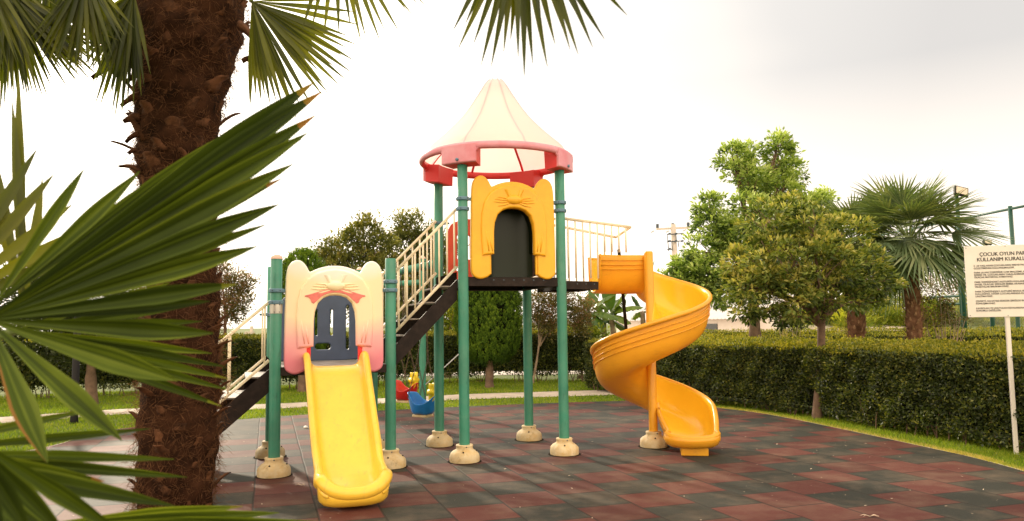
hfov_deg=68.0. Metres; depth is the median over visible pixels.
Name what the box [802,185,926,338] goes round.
fan palm
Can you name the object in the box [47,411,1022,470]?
edging strip
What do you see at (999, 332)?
clipped hedge
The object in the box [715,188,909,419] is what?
round tree
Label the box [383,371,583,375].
pavement
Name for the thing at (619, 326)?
banana plant
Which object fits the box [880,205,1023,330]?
court fence
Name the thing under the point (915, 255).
fan palm
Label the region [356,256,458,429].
swing frame
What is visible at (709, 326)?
window
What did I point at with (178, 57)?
fan palm
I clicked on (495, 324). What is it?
clipped conifer
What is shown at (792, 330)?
flowering shrub
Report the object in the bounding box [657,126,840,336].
camphor tree
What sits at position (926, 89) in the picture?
sky
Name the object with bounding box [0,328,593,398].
clipped hedge
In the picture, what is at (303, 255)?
clipped conifer
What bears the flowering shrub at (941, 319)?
on the ground at (259, 332)
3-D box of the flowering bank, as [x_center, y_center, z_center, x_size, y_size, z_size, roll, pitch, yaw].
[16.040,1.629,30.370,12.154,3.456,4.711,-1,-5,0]
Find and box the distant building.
[244,326,254,333]
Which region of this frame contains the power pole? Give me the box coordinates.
[651,222,689,260]
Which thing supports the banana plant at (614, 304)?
on the ground at (259, 332)
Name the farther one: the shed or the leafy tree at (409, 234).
the shed
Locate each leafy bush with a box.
[429,304,455,377]
[567,322,609,378]
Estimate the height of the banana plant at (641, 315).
3.394 m
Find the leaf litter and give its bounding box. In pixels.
[73,422,983,517]
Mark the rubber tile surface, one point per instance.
(613, 471)
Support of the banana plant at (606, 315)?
on the ground at (259, 332)
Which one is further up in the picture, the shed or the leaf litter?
the shed
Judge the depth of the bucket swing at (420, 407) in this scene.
10.35 m
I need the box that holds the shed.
[614,294,924,331]
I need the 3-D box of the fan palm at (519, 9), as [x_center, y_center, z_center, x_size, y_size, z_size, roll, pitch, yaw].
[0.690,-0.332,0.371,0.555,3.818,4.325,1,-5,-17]
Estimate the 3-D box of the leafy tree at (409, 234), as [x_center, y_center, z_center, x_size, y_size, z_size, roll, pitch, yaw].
[-2.881,0.924,23.963,3.273,5.398,2.095,-1,-5,0]
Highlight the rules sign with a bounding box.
[964,244,1023,453]
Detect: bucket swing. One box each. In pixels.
[396,266,419,402]
[407,260,433,417]
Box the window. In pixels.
[704,324,717,331]
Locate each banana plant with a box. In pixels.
[577,291,618,327]
[585,304,623,338]
[596,294,642,334]
[631,260,654,323]
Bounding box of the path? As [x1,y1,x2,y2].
[0,390,613,422]
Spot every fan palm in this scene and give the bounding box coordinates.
[0,0,423,511]
[0,73,321,520]
[453,0,626,76]
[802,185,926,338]
[831,172,1015,340]
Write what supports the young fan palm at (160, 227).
on the ground at (259, 332)
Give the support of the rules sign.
on the ground at (259, 332)
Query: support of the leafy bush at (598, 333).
on the ground at (259, 332)
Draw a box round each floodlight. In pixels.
[953,185,967,330]
[982,240,994,329]
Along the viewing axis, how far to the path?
15.90 m
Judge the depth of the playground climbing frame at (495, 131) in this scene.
8.68 m
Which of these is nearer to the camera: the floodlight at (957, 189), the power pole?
the floodlight at (957, 189)
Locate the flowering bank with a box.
[793,272,1023,330]
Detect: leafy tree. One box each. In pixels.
[308,209,411,325]
[374,205,468,314]
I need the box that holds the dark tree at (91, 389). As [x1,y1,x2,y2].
[0,262,143,404]
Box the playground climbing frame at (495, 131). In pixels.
[217,78,720,507]
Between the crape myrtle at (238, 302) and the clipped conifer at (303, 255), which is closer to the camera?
the clipped conifer at (303, 255)
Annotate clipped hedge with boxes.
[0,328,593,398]
[582,333,1023,452]
[700,324,1023,342]
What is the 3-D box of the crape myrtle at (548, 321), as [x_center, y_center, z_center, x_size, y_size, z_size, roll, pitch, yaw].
[1.235,1.813,19.644,2.232,2.756,1.236,-1,-5,0]
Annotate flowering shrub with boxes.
[769,305,809,336]
[921,286,973,341]
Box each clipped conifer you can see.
[282,245,332,392]
[452,291,522,388]
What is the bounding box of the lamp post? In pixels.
[69,301,80,422]
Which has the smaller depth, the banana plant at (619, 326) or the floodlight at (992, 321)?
the floodlight at (992, 321)
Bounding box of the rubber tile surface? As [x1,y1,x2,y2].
[34,401,1023,520]
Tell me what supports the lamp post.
on the ground at (259, 332)
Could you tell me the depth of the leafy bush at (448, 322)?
21.74 m
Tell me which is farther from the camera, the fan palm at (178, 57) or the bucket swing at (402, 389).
the bucket swing at (402, 389)
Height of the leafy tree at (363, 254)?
5.178 m
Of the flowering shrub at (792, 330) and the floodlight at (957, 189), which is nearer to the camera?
the flowering shrub at (792, 330)
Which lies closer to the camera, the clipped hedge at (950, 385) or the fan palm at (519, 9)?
the fan palm at (519, 9)
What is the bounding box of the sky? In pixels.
[0,0,1023,330]
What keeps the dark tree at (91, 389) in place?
on the ground at (259, 332)
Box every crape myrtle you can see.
[217,260,260,386]
[522,289,600,382]
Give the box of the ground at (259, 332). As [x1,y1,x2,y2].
[0,324,1023,467]

